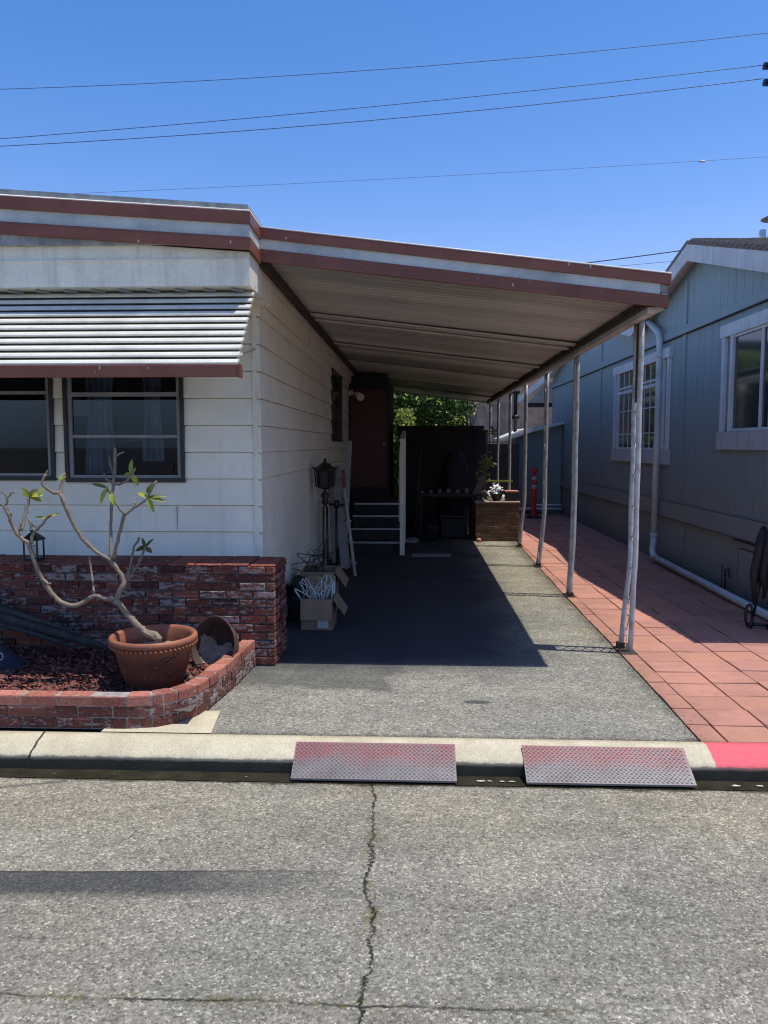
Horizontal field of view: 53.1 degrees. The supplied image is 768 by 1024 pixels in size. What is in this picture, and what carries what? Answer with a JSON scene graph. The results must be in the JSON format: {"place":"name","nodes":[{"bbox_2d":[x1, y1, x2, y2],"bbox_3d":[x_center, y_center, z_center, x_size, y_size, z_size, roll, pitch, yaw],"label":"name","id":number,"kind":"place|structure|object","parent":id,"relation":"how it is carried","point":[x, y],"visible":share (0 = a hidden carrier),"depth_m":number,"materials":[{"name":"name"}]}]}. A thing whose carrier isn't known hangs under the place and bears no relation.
{"place":"outdoors","nodes":[
{"label":"outdoors","id":0,"kind":"place"},
{"bbox_2d":[0,706,211,733],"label":"yard soil","id":1,"kind":"structure","parent":0,"point":[50,730],"depth_m":4.41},
{"bbox_2d":[0,640,255,728],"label":"brick planter","id":2,"kind":"object","parent":1,"relation":"on","point":[206,689],"visible":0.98,"depth_m":4.34,"materials":[{"name":"red brick"}]},
{"bbox_2d":[0,645,213,711],"bbox_3d":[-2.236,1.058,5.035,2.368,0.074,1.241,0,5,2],"label":"bark mulch","id":3,"kind":"object","parent":2,"relation":"in","point":[51,656],"visible":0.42,"depth_m":5.06,"materials":[{"name":"brown wood"}]},
{"bbox_2d":[0,643,27,672],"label":"cloth bag","id":4,"kind":"object","parent":3,"relation":"on","point":[10,659],"visible":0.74,"depth_m":5.15,"materials":[{"name":"blue fabric"}]},
{"bbox_2d":[0,603,111,651],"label":"driftwood log","id":5,"kind":"object","parent":3,"relation":"on","point":[14,619],"visible":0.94,"depth_m":5.40,"materials":[{"name":"grey wood"}]},
{"bbox_2d":[108,624,197,690],"bbox_3d":[-1.447,0.943,4.845,0.543,0.359,0.541,0,5,2],"label":"terracotta pot","id":6,"kind":"object","parent":3,"relation":"on","point":[145,663],"visible":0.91,"depth_m":4.68,"materials":[{"name":"ceramic"}]},
{"bbox_2d":[0,447,166,641],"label":"plumeria","id":7,"kind":"object","parent":6,"relation":"in","point":[155,636],"visible":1,"depth_m":4.78,"materials":[{"name":"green plant"}]},
{"bbox_2d":[191,615,238,668],"bbox_3d":[-1.127,0.898,5.251,0.373,0.394,0.235,3,6,28],"label":"rusty fire bowl","id":8,"kind":"object","parent":3,"relation":"on","point":[217,637],"visible":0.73,"depth_m":5.29,"materials":[{"name":"orange metal"}]},
{"bbox_2d":[0,189,363,664],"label":"mobile home","id":9,"kind":"object","parent":1,"relation":"on","point":[231,526],"visible":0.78,"depth_m":5.90,"materials":[{"name":"white wood"}]},
{"bbox_2d":[23,525,45,560],"bbox_3d":[-2.614,0.228,5.736,0.124,0.263,0.124,0,5,2],"label":"lantern","id":10,"kind":"object","parent":9,"relation":"on","point":[38,537],"visible":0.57,"depth_m":5.70,"materials":[{"name":"black metal"}]},
{"bbox_2d":[0,378,87,480],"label":"window","id":11,"kind":"structure","parent":9,"relation":"in","point":[80,407],"depth_m":5.95,"materials":[{"name":"brown metal"}]},
{"bbox_2d":[62,377,186,481],"bbox_3d":[-1.974,-0.764,6.439,0.934,0.978,1.115,0,5,2],"label":"window","id":12,"kind":"structure","parent":9,"relation":"in","point":[151,406],"depth_m":6.06,"materials":[{"name":"black glass"}]},
{"bbox_2d":[0,286,256,378],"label":"awning","id":13,"kind":"object","parent":9,"relation":"attached to","point":[110,335],"visible":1,"depth_m":4.94,"materials":[{"name":"metal"}]},
{"bbox_2d":[330,368,342,441],"bbox_3d":[-0.716,-1.604,11.469,0.060,1.100,1.390,0,5,2],"label":"window","id":14,"kind":"structure","parent":9,"relation":"in","point":[336,380],"depth_m":11.50,"materials":[{"name":"black glass"}]},
{"bbox_2d":[259,226,671,404],"bbox_3d":[0.747,-2.191,11.332,2.895,0.591,12.259,0,5,2],"label":"carport","id":15,"kind":"object","parent":9,"relation":"attached to","point":[488,328],"visible":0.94,"depth_m":6.37,"materials":[{"name":"metal"}]},
{"bbox_2d":[102,711,219,732],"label":"pavement","id":16,"kind":"structure","parent":0,"point":[204,722],"depth_m":4.34,"materials":[{"name":"concrete"}]},
{"bbox_2d":[0,777,767,1023],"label":"road","id":17,"kind":"structure","parent":0,"point":[525,905],"depth_m":2.91,"materials":[{"name":"grey asphalt"}]},
{"bbox_2d":[20,833,402,1013],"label":"weeds","id":18,"kind":"object","parent":17,"relation":"on","point":[225,997],"visible":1,"depth_m":2.41,"materials":[{"name":"green plant"}]},
{"bbox_2d":[0,0,767,271],"label":"sky","id":19,"kind":"structure","parent":0,"point":[584,214],"materials":[{"name":"blue"}]},
{"bbox_2d":[41,777,749,790],"bbox_3d":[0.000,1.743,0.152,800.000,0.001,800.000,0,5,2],"label":"ground","id":20,"kind":"structure","parent":0,"point":[421,784],"depth_m":3.98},
{"bbox_2d":[0,731,767,781],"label":"curb","id":21,"kind":"structure","parent":20,"relation":"on","point":[707,761],"depth_m":4.11,"materials":[{"name":"concrete"}]},
{"bbox_2d":[0,768,767,790],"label":"gutter","id":22,"kind":"object","parent":20,"relation":"on","point":[226,776],"depth_m":4.00,"materials":[{"name":"grey concrete"}]},
{"bbox_2d":[291,742,456,782],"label":"curb ramp","id":23,"kind":"structure","parent":22,"relation":"on","point":[378,762],"depth_m":4.03,"materials":[{"name":"metal"}]},
{"bbox_2d":[245,776,763,786],"bbox_3d":[0.110,1.380,3.969,3.704,0.001,0.023,0,5,2],"label":"gutter debris","id":24,"kind":"object","parent":22,"relation":"on","point":[515,781],"visible":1,"depth_m":3.94,"materials":[{"name":"plant"}]},
{"bbox_2d":[521,745,696,786],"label":"curb ramp","id":25,"kind":"structure","parent":22,"relation":"on","point":[610,766],"depth_m":3.98,"materials":[{"name":"metal"}]},
{"bbox_2d":[468,375,552,443],"bbox_3d":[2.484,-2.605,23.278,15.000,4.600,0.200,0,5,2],"label":"house","id":26,"kind":"structure","parent":20,"relation":"on","point":[535,416],"depth_m":23.10,"materials":[{"name":"grey paint"}]},
{"bbox_2d":[549,237,767,610],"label":"blue house","id":27,"kind":"structure","parent":20,"relation":"on","point":[711,322],"depth_m":9.27,"materials":[{"name":"paint"}]},
{"bbox_2d":[611,346,673,464],"bbox_3d":[3.816,-1.520,11.547,0.050,1.540,2.930,0,5,2],"label":"window","id":28,"kind":"structure","parent":27,"relation":"in","point":[623,374],"depth_m":11.21,"materials":[{"name":"white glass"}]},
{"bbox_2d":[644,318,767,619],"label":"downspout","id":29,"kind":"object","parent":27,"relation":"attached to","point":[722,592],"visible":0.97,"depth_m":10.38,"materials":[{"name":"grey metal"}]},
{"bbox_2d":[721,565,729,588],"bbox_3d":[3.654,0.707,8.233,0.024,0.260,0.205,0,5,2],"label":"hose tap","id":30,"kind":"object","parent":27,"relation":"attached to","point":[724,576],"visible":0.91,"depth_m":8.23,"materials":[{"name":"grey metal"}]},
{"bbox_2d":[715,308,767,449],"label":"window","id":31,"kind":"structure","parent":27,"relation":"in","point":[747,429],"depth_m":7.79,"materials":[{"name":"white glass"}]},
{"bbox_2d":[758,216,767,237],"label":"roof vent","id":32,"kind":"object","parent":27,"relation":"on","point":[762,233],"visible":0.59,"depth_m":9.42,"materials":[{"name":"grey metal"}]},
{"bbox_2d":[762,62,767,86],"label":"utility pole","id":33,"kind":"object","parent":20,"relation":"on","point":[765,67],"visible":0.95,"depth_m":24.38,"materials":[{"name":"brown wood"}]},
{"bbox_2d":[0,78,761,146],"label":"power line","id":34,"kind":"object","parent":33,"relation":"hanging from","point":[384,119],"visible":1,"depth_m":25.00,"materials":[{"name":"black rubber"}]},
{"bbox_2d":[0,65,761,138],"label":"power line","id":35,"kind":"object","parent":33,"relation":"hanging from","point":[381,105],"visible":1,"depth_m":24.96,"materials":[{"name":"black rubber"}]},
{"bbox_2d":[0,33,765,89],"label":"power line","id":36,"kind":"object","parent":33,"relation":"hanging from","point":[392,68],"visible":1,"depth_m":24.85,"materials":[{"name":"black metal"}]},
{"bbox_2d":[74,157,758,193],"bbox_3d":[-2.013,-14.626,32.967,69.132,2.412,0.013,0,5,2],"label":"power line","id":37,"kind":"object","parent":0,"point":[416,177],"visible":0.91,"depth_m":32.82,"materials":[{"name":"black rubber"}]},
{"bbox_2d":[414,443,421,532],"bbox_3d":[0.644,-0.465,14.399,0.031,1.636,1.034,1,5,9],"label":"garden pole","id":38,"kind":"object","parent":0,"point":[418,488],"visible":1,"depth_m":14.38,"materials":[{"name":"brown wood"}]},
{"bbox_2d":[190,526,710,741],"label":"driveway","id":39,"kind":"structure","parent":0,"point":[470,638],"depth_m":5.55,"materials":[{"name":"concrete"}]},
{"bbox_2d":[287,575,307,621],"bbox_3d":[-0.779,0.781,7.038,0.206,0.420,0.210,0,5,2],"label":"black bag","id":40,"kind":"object","parent":39,"relation":"on","point":[293,602],"visible":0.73,"depth_m":6.96,"materials":[{"name":"plastic"}]},
{"bbox_2d":[300,576,347,629],"bbox_3d":[-0.524,0.806,6.806,0.380,0.410,0.445,0,5,2],"label":"cardboard box","id":41,"kind":"object","parent":39,"relation":"on","point":[318,614],"visible":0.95,"depth_m":6.66,"materials":[{"name":"cardboard"}]},
{"bbox_2d":[294,588,313,598],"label":"clothes hanger","id":42,"kind":"object","parent":41,"relation":"in","point":[302,592],"visible":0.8,"depth_m":6.72,"materials":[{"name":"white plastic"}]},
{"bbox_2d":[299,582,319,598],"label":"clothes hanger","id":43,"kind":"object","parent":41,"relation":"in","point":[310,587],"visible":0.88,"depth_m":6.79,"materials":[{"name":"white plastic"}]},
{"bbox_2d":[305,578,318,598],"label":"clothes hanger","id":44,"kind":"object","parent":41,"relation":"in","point":[311,587],"visible":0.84,"depth_m":6.77,"materials":[{"name":"white plastic"}]},
{"bbox_2d":[308,578,321,598],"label":"clothes hanger","id":45,"kind":"object","parent":41,"relation":"in","point":[316,586],"visible":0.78,"depth_m":6.75,"materials":[{"name":"white plastic"}]},
{"bbox_2d":[312,574,327,598],"bbox_3d":[-0.572,0.685,6.841,0.156,0.276,0.013,2,5,19],"label":"clothes hanger","id":46,"kind":"object","parent":41,"relation":"in","point":[320,582],"visible":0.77,"depth_m":6.82,"materials":[{"name":"white plastic"}]},
{"bbox_2d":[318,581,333,598],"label":"clothes hanger","id":47,"kind":"object","parent":41,"relation":"in","point":[327,588],"visible":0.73,"depth_m":6.77,"materials":[{"name":"white plastic"}]},
{"bbox_2d":[318,574,335,603],"bbox_3d":[-0.510,0.693,6.875,0.162,0.274,0.020,0,5,-2],"label":"clothes hanger","id":48,"kind":"object","parent":41,"relation":"in","point":[326,583],"visible":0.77,"depth_m":6.87,"materials":[{"name":"white plastic"}]},
{"bbox_2d":[322,580,334,598],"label":"clothes hanger","id":49,"kind":"object","parent":41,"relation":"in","point":[329,588],"visible":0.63,"depth_m":6.87,"materials":[{"name":"white plastic"}]},
{"bbox_2d":[300,565,348,611],"bbox_3d":[-0.563,0.751,7.373,0.425,0.421,0.400,0,5,2],"label":"cardboard box","id":50,"kind":"object","parent":39,"relation":"on","point":[337,571],"visible":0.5,"depth_m":7.37,"materials":[{"name":"brown cardboard"}]},
{"bbox_2d":[291,557,319,571],"bbox_3d":[-0.752,0.532,7.419,0.364,0.232,0.009,-2,5,-21],"label":"wire hanger","id":51,"kind":"object","parent":50,"relation":"in","point":[302,562],"visible":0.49,"depth_m":7.39,"materials":[{"name":"black metal"}]},
{"bbox_2d":[297,550,324,571],"bbox_3d":[-0.691,0.497,7.331,0.310,0.251,0.009,-3,6,-33],"label":"wire hanger","id":52,"kind":"object","parent":50,"relation":"in","point":[313,555],"visible":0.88,"depth_m":7.33,"materials":[{"name":"black metal"}]},
{"bbox_2d":[303,553,327,571],"bbox_3d":[-0.655,0.552,7.341,0.250,0.313,0.009,-2,5,-21],"label":"wire hanger","id":53,"kind":"object","parent":50,"relation":"in","point":[314,560],"visible":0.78,"depth_m":7.34,"materials":[{"name":"black metal"}]},
{"bbox_2d":[307,538,326,571],"bbox_3d":[-0.648,0.443,7.406,0.207,0.383,0.009,-2,5,-22],"label":"wire hanger","id":54,"kind":"object","parent":50,"relation":"in","point":[324,553],"visible":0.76,"depth_m":7.42,"materials":[{"name":"black metal"}]},
{"bbox_2d":[304,549,329,571],"bbox_3d":[-0.665,0.485,7.485,0.332,0.268,0.009,-3,6,-34],"label":"wire hanger","id":55,"kind":"object","parent":50,"relation":"in","point":[317,564],"visible":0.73,"depth_m":7.47,"materials":[{"name":"black metal"}]},
{"bbox_2d":[309,549,333,571],"bbox_3d":[-0.608,0.483,7.370,0.319,0.274,0.009,-4,7,-40],"label":"wire hanger","id":56,"kind":"object","parent":50,"relation":"in","point":[320,555],"visible":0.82,"depth_m":7.37,"materials":[{"name":"black metal"}]},
{"bbox_2d":[313,458,336,564],"bbox_3d":[-0.663,0.117,8.678,0.276,1.458,0.242,0,5,2],"label":"lamp post","id":57,"kind":"object","parent":39,"relation":"on","point":[324,472],"visible":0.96,"depth_m":8.62,"materials":[{"name":"black metal"}]},
{"bbox_2d":[328,488,334,562],"bbox_3d":[-0.619,0.159,9.333,0.075,0.913,0.178,-3,6,-29],"label":"wood board","id":58,"kind":"object","parent":39,"relation":"on","point":[331,510],"visible":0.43,"depth_m":9.32,"materials":[{"name":"grey wood"}]},
{"bbox_2d":[328,500,343,581],"bbox_3d":[-0.555,0.339,8.995,0.200,0.960,0.060,0,5,2],"label":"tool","id":59,"kind":"object","parent":39,"relation":"on","point":[336,504],"visible":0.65,"depth_m":8.97,"materials":[{"name":"black metal"}]},
{"bbox_2d":[331,462,356,575],"bbox_3d":[-0.501,0.067,9.079,0.256,1.316,0.660,-1,5,-13],"label":"stepladder","id":60,"kind":"object","parent":39,"relation":"on","point":[350,539],"visible":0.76,"depth_m":8.91,"materials":[{"name":"metal"}]},
{"bbox_2d":[333,466,349,567],"bbox_3d":[-0.509,0.059,9.069,0.106,1.196,0.318,-3,6,-30],"label":"wood board","id":61,"kind":"object","parent":60,"relation":"on","point":[342,536],"visible":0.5,"depth_m":9.05,"materials":[{"name":"wood"}]},
{"bbox_2d":[345,441,351,535],"bbox_3d":[-0.485,-0.126,9.956,0.072,1.593,0.632,0,5,5],"label":"wood board","id":62,"kind":"object","parent":39,"relation":"on","point":[348,461],"visible":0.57,"depth_m":10.06,"materials":[{"name":"wood"}]},
{"bbox_2d":[349,375,393,527],"bbox_3d":[-0.205,-1.140,15.241,0.690,2.820,3.480,0,5,2],"label":"porch room","id":63,"kind":"object","parent":39,"relation":"on","point":[371,425],"visible":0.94,"depth_m":13.55,"materials":[{"name":"wood"}]},
{"bbox_2d":[350,389,386,486],"bbox_3d":[-0.278,-1.292,13.530,0.645,1.720,0.095,0,5,2],"label":"door","id":64,"kind":"structure","parent":63,"relation":"in","point":[368,416],"depth_m":13.53,"materials":[{"name":"wood"}]},
{"bbox_2d":[350,497,399,553],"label":"entry steps","id":65,"kind":"structure","parent":39,"relation":"on","point":[375,528],"depth_m":11.86,"materials":[{"name":"wood"}]},
{"bbox_2d":[398,431,405,554],"bbox_3d":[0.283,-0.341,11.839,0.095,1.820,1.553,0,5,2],"label":"post","id":66,"kind":"object","parent":39,"relation":"on","point":[402,487],"visible":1,"depth_m":11.15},
{"bbox_2d":[406,537,418,542],"bbox_3d":[0.448,0.457,12.758,0.259,0.070,0.259,2,5,24],"label":"crumpled sheet","id":67,"kind":"object","parent":39,"relation":"on","point":[412,540],"visible":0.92,"depth_m":12.68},
{"bbox_2d":[412,554,450,556],"bbox_3d":[0.684,0.626,11.122,0.560,0.014,0.240,0,5,2],"label":"floor board","id":68,"kind":"object","parent":39,"relation":"on","point":[431,555],"visible":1,"depth_m":11.05,"materials":[{"name":"grey wood"}]},
{"bbox_2d":[394,392,476,496],"bbox_3d":[0.414,-2.032,18.267,3.688,4.070,1.449,0,5,2],"label":"ivy hedge","id":69,"kind":"object","parent":39,"relation":"on","point":[413,410],"visible":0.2,"depth_m":18.30,"materials":[{"name":"green plant"}]},
{"bbox_2d":[468,401,486,425],"bbox_3d":[2.175,-2.835,19.219,1.206,1.774,1.068,2,5,19],"label":"pale bush","id":70,"kind":"object","parent":69,"relation":"attached to","point":[476,413],"visible":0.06,"depth_m":19.22,"materials":[{"name":"green plant"}]},
{"bbox_2d":[396,426,487,525],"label":"storage shed","id":71,"kind":"structure","parent":39,"relation":"on","point":[439,443],"depth_m":15.13,"materials":[{"name":"black wood"}]},
{"bbox_2d":[417,492,475,538],"bbox_3d":[1.069,0.052,13.372,0.980,0.770,0.700,0,5,2],"label":"work table","id":72,"kind":"object","parent":39,"relation":"on","point":[471,496],"visible":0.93,"depth_m":13.07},
{"bbox_2d":[439,513,466,538],"bbox_3d":[1.192,0.241,13.333,0.470,0.400,0.440,0,5,2],"label":"storage bin","id":73,"kind":"object","parent":39,"relation":"on","point":[452,525],"visible":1,"depth_m":13.14,"materials":[{"name":"black plastic"}]},
{"bbox_2d":[438,449,469,531],"bbox_3d":[1.302,-0.400,14.177,0.617,1.530,0.632,0,5,2],"label":"covered grill","id":74,"kind":"object","parent":39,"relation":"on","point":[454,474],"visible":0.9,"depth_m":13.95,"materials":[{"name":"black fabric"}]},
{"bbox_2d":[489,404,491,443],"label":"carport post","id":75,"kind":"object","parent":39,"relation":"on","point":[490,408],"visible":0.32,"depth_m":17.21,"materials":[{"name":"grey metal"}]},
{"bbox_2d":[474,498,520,540],"bbox_3d":[1.905,0.118,13.250,0.750,0.660,0.985,0,5,2],"label":"brick box","id":76,"kind":"object","parent":39,"relation":"on","point":[496,520],"visible":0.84,"depth_m":12.78,"materials":[{"name":"brick"}]},
{"bbox_2d":[458,484,491,510],"bbox_3d":[1.613,-0.208,13.436,0.663,0.552,0.618,0,5,2],"label":"potted shrub","id":77,"kind":"object","parent":76,"relation":"on","point":[465,503],"visible":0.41,"depth_m":13.30,"materials":[{"name":"green plant"}]},
{"bbox_2d":[482,490,504,500],"bbox_3d":[1.828,-0.275,12.881,0.401,0.182,0.056,2,5,24],"label":"white hose","id":78,"kind":"object","parent":76,"relation":"on","point":[502,497],"visible":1,"depth_m":12.90,"materials":[{"name":"white plastic"}]},
{"bbox_2d":[488,483,502,500],"bbox_3d":[1.890,-0.342,12.950,0.229,0.309,0.299,3,6,28],"label":"potted plant","id":79,"kind":"object","parent":76,"relation":"on","point":[496,495],"visible":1,"depth_m":12.92,"materials":[{"name":"white plant"}]},
{"bbox_2d":[485,480,512,481],"bbox_3d":[1.985,-0.540,13.432,0.520,0.030,0.030,0,5,2],"label":"yellow stake","id":80,"kind":"object","parent":76,"relation":"on","point":[499,480],"visible":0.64,"depth_m":13.42,"materials":[{"name":"yellow wood"}]},
{"bbox_2d":[504,490,518,500],"bbox_3d":[2.144,-0.277,12.967,0.220,0.175,0.220,0,5,2],"label":"clay tray pot","id":81,"kind":"object","parent":76,"relation":"on","point":[511,495],"visible":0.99,"depth_m":12.87,"materials":[{"name":"orange ceramic"}]},
{"bbox_2d":[496,399,499,491],"bbox_3d":[2.306,-1.056,15.645,0.090,2.584,0.220,0,5,2],"label":"carport post","id":82,"kind":"object","parent":39,"relation":"on","point":[497,454],"visible":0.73,"depth_m":15.56,"materials":[{"name":"grey metal"}]},
{"bbox_2d":[507,393,511,489],"bbox_3d":[2.225,-0.891,13.754,0.090,2.584,0.220,0,5,2],"label":"carport post","id":83,"kind":"object","parent":39,"relation":"on","point":[509,440],"visible":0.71,"depth_m":13.66,"materials":[{"name":"grey metal"}]},
{"bbox_2d":[516,385,527,547],"bbox_3d":[2.156,-0.738,12.011,0.136,2.585,0.220,0,5,2],"label":"carport post","id":84,"kind":"object","parent":39,"relation":"on","point":[519,545],"visible":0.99,"depth_m":11.97,"materials":[{"name":"grey metal"}]},
{"bbox_2d":[533,373,548,567],"bbox_3d":[2.058,-0.567,10.051,0.140,2.586,0.220,0,5,2],"label":"carport post","id":85,"kind":"object","parent":39,"relation":"on","point":[545,457],"visible":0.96,"depth_m":10.02,"materials":[{"name":"grey metal"}]},
{"bbox_2d":[472,475,487,494],"bbox_3d":[1.630,-0.456,13.062,0.274,0.362,0.038,0,5,2],"label":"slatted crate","id":86,"kind":"object","parent":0,"point":[481,481],"visible":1,"depth_m":13.04,"materials":[{"name":"brown wood"}]},
{"bbox_2d":[517,377,552,406],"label":"neighbour roof","id":87,"kind":"structure","parent":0,"point":[539,395],"depth_m":19.74,"materials":[{"name":"grey metal"}]},
{"bbox_2d":[585,250,679,262],"bbox_3d":[5.667,-9.404,29.080,20.055,2.136,0.041,0,5,2],"label":"power line","id":88,"kind":"object","parent":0,"point":[632,256],"visible":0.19,"depth_m":28.90,"materials":[{"name":"black metal"}]},
{"bbox_2d":[519,514,767,742],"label":"path","id":89,"kind":"structure","parent":0,"point":[701,658],"depth_m":6.63,"materials":[{"name":"tile"}]},
{"bbox_2d":[487,442,518,500],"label":"dark gate","id":90,"kind":"structure","parent":89,"relation":"on","point":[503,461],"depth_m":17.08,"materials":[{"name":"black metal"}]},
{"bbox_2d":[494,422,563,513],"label":"blue outbuilding","id":91,"kind":"structure","parent":89,"relation":"on","point":[535,442],"depth_m":17.73,"materials":[{"name":"paint"}]},
{"bbox_2d":[512,390,519,431],"bbox_3d":[3.118,-2.611,18.180,0.178,1.700,0.184,0,5,2],"label":"service mast","id":92,"kind":"object","parent":91,"relation":"attached to","point":[515,417],"visible":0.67,"depth_m":18.20,"materials":[{"name":"black metal"}]},
{"bbox_2d":[526,468,540,518],"bbox_3d":[3.278,-0.408,16.805,0.340,1.090,0.340,0,5,2],"label":"delineator post","id":93,"kind":"object","parent":89,"relation":"on","point":[533,515],"visible":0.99,"depth_m":16.76,"materials":[{"name":"orange plastic"}]},
{"bbox_2d":[563,355,579,597],"bbox_3d":[1.968,-0.393,8.051,0.098,2.584,0.220,0,5,2],"label":"carport post","id":94,"kind":"object","parent":89,"relation":"on","point":[573,513],"visible":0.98,"depth_m":8.03,"materials":[{"name":"grey metal"}]},
{"bbox_2d":[613,320,644,654],"bbox_3d":[1.877,-0.203,5.874,0.130,2.585,0.235,0,5,2],"label":"carport post","id":95,"kind":"object","parent":89,"relation":"on","point":[620,648],"visible":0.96,"depth_m":5.86,"materials":[{"name":"white metal"}]},
{"bbox_2d":[744,526,767,628],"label":"folded chair","id":96,"kind":"object","parent":89,"relation":"on","point":[758,573],"visible":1,"depth_m":6.57,"materials":[{"name":"black metal"}]}
]}

